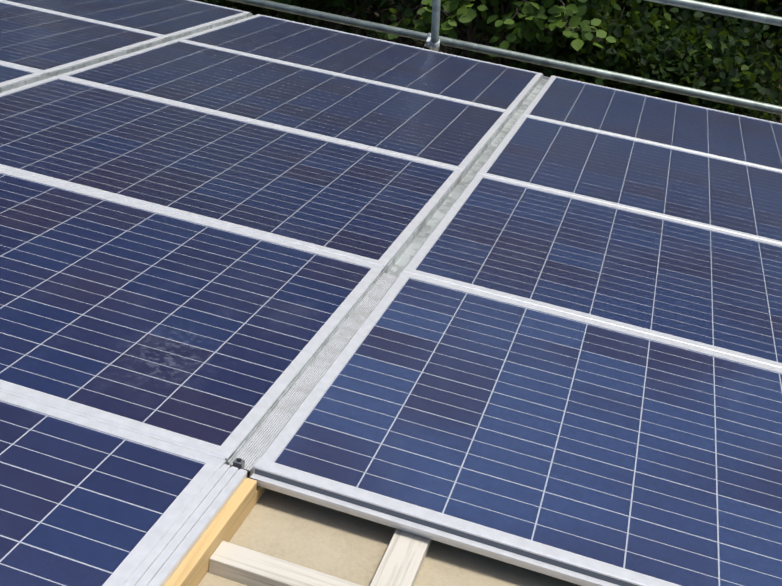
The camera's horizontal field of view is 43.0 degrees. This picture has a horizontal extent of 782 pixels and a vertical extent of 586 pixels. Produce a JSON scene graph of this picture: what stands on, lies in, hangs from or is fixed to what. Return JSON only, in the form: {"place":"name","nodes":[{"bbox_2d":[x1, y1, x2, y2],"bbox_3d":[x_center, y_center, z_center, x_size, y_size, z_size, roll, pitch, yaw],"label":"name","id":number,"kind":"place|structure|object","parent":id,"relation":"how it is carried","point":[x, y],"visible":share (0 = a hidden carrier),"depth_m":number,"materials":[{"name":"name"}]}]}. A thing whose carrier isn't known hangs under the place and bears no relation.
{"place":"outdoors","nodes":[
{"label":"outdoors","id":0,"kind":"place"},
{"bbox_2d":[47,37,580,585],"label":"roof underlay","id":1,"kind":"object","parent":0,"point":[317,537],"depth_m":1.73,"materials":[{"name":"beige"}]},
{"bbox_2d":[164,455,266,585],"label":"wooden beam","id":2,"kind":"structure","parent":1,"relation":"on","point":[192,569],"depth_m":1.64,"materials":[{"name":"yellow wood"}]},
{"bbox_2d":[0,63,44,87],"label":"solar panel","id":3,"kind":"object","parent":2,"relation":"on","point":[10,75],"visible":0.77,"depth_m":3.82,"materials":[{"name":"glass"}]},
{"bbox_2d":[0,1,166,73],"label":"solar panel","id":4,"kind":"object","parent":2,"relation":"on","point":[43,41],"visible":0.81,"depth_m":4.46,"materials":[{"name":"glass"},{"name":"silicon"},{"name":"aluminium"}]},
{"bbox_2d":[0,391,225,585],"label":"solar panel","id":5,"kind":"object","parent":2,"relation":"on","point":[84,501],"visible":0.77,"depth_m":1.65,"materials":[{"name":"glass"},{"name":"silicon"},{"name":"aluminium"}]},
{"bbox_2d":[0,0,249,37],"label":"solar panel","id":6,"kind":"object","parent":2,"relation":"on","point":[168,18],"visible":0.73,"depth_m":5.17,"materials":[{"name":"glass"},{"name":"silicon"},{"name":"aluminium"}]},
{"bbox_2d":[0,169,383,463],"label":"solar panel","id":7,"kind":"object","parent":2,"relation":"on","point":[208,337],"visible":0.79,"depth_m":2.27,"materials":[{"name":"glass"},{"name":"silicon"},{"name":"aluminium"}]},
{"bbox_2d":[0,76,462,268],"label":"solar panel","id":8,"kind":"object","parent":2,"relation":"on","point":[347,200],"visible":0.79,"depth_m":3.21,"materials":[{"name":"glass"},{"name":"silicon"},{"name":"aluminium"}]},
{"bbox_2d":[0,13,549,477],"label":"mounting channels","id":9,"kind":"object","parent":2,"relation":"on","point":[416,241],"visible":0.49,"depth_m":3.42,"materials":[{"name":"silver metal"}]},
{"bbox_2d":[230,273,397,471],"bbox_3d":[-0.136,0.134,2.228,0.042,0.008,0.984,15,25,11],"label":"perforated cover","id":10,"kind":"object","parent":9,"relation":"attached to","point":[260,440],"visible":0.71,"depth_m":2.11,"materials":[{"name":"silver metal"}]},
{"bbox_2d":[177,14,541,112],"bbox_3d":[-0.110,-1.181,5.059,1.650,0.040,0.994,15,25,11],"label":"solar panel","id":11,"kind":"object","parent":9,"relation":"on","point":[463,79],"visible":0.71,"depth_m":5.00,"materials":[{"name":"glass"},{"name":"silicon"},{"name":"aluminium"}]},
{"bbox_2d":[253,272,781,585],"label":"solar panel","id":12,"kind":"object","parent":9,"relation":"on","point":[630,456],"visible":0.92,"depth_m":2.01,"materials":[{"name":"glass"},{"name":"silicon"},{"name":"aluminium"}]},
{"bbox_2d":[233,458,637,585],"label":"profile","id":13,"kind":"object","parent":12,"relation":"on","point":[239,463],"visible":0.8,"depth_m":1.72,"materials":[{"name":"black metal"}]},
{"bbox_2d":[402,174,781,367],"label":"solar panel","id":14,"kind":"object","parent":9,"relation":"on","point":[717,290],"visible":0.83,"depth_m":2.92,"materials":[{"name":"glass"},{"name":"silicon"},{"name":"aluminium"}]},
{"bbox_2d":[477,115,781,243],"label":"solar panel","id":15,"kind":"object","parent":9,"relation":"on","point":[697,188],"visible":0.83,"depth_m":3.83,"materials":[{"name":"glass"},{"name":"silicon"},{"name":"aluminium"}]},
{"bbox_2d":[522,76,781,170],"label":"solar panel","id":16,"kind":"object","parent":9,"relation":"on","point":[704,130],"visible":0.79,"depth_m":4.72,"materials":[{"name":"glass"},{"name":"silicon"},{"name":"aluminium"}]},
{"bbox_2d":[57,39,510,171],"bbox_3d":[-0.388,-0.812,4.172,1.650,0.041,0.994,15,25,11],"label":"solar panel","id":17,"kind":"object","parent":2,"relation":"on","point":[409,123],"visible":0.81,"depth_m":4.10,"materials":[{"name":"glass"},{"name":"silicon"},{"name":"aluminium"}]},
{"bbox_2d":[124,464,619,585],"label":"mounting rail","id":18,"kind":"object","parent":2,"relation":"on","point":[161,563],"visible":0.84,"depth_m":1.67,"materials":[{"name":"metal"}]},
{"bbox_2d":[208,541,361,585],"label":"grey battens","id":19,"kind":"object","parent":1,"relation":"on","point":[240,564],"visible":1,"depth_m":1.61,"materials":[{"name":"grey wood"}]},
{"bbox_2d":[0,1,781,459],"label":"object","id":20,"kind":"object","parent":1,"relation":"on","point":[324,251],"visible":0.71,"depth_m":2.63,"materials":[{"name":"metal"}]},
{"bbox_2d":[370,529,431,585],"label":"grey battens","id":21,"kind":"object","parent":1,"relation":"on","point":[402,560],"depth_m":1.67,"materials":[{"name":"grey wood"}]},
{"bbox_2d":[377,0,487,43],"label":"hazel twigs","id":22,"kind":"object","parent":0,"point":[463,12],"visible":0.69,"depth_m":6.99,"materials":[{"name":"green plant"}]},
{"bbox_2d":[204,0,781,121],"bbox_3d":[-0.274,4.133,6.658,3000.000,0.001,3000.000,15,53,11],"label":"foliage","id":23,"kind":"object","parent":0,"point":[612,17],"depth_m":12.47,"materials":[{"name":"green plant"}]},
{"bbox_2d":[194,0,243,10],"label":"hazel wood","id":24,"kind":"object","parent":23,"relation":"on","point":[241,8],"depth_m":9.21,"materials":[{"name":"green plant"}]},
{"bbox_2d":[224,0,612,77],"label":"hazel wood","id":25,"kind":"object","parent":23,"relation":"on","point":[326,5],"visible":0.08,"depth_m":7.94,"materials":[{"name":"green plant"}]},
{"bbox_2d":[195,0,780,120],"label":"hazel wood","id":26,"kind":"object","parent":23,"relation":"on","point":[494,8],"visible":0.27,"depth_m":7.66,"materials":[{"name":"green plant"}]},
{"bbox_2d":[229,0,781,114],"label":"scaffold guard rail","id":27,"kind":"object","parent":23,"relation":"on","point":[433,39],"visible":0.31,"depth_m":5.79,"materials":[{"name":"silver metal"}]},
{"bbox_2d":[422,0,781,121],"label":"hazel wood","id":28,"kind":"object","parent":23,"relation":"on","point":[684,38],"visible":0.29,"depth_m":7.68,"materials":[{"name":"green plant"}]},
{"bbox_2d":[476,0,781,76],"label":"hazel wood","id":29,"kind":"object","parent":23,"relation":"on","point":[717,16],"depth_m":9.07,"materials":[{"name":"green plant"}]},
{"bbox_2d":[613,0,656,19],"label":"hazel wood","id":30,"kind":"object","parent":23,"relation":"on","point":[621,3],"visible":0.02,"depth_m":11.11,"materials":[{"name":"green plant"}]},
{"bbox_2d":[691,0,781,99],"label":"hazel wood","id":31,"kind":"object","parent":23,"relation":"on","point":[749,6],"visible":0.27,"depth_m":8.69,"materials":[{"name":"green plant"}]},
{"bbox_2d":[487,0,615,56],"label":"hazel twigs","id":32,"kind":"object","parent":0,"point":[562,13],"visible":0.98,"depth_m":6.92,"materials":[{"name":"green plant"}]}
]}

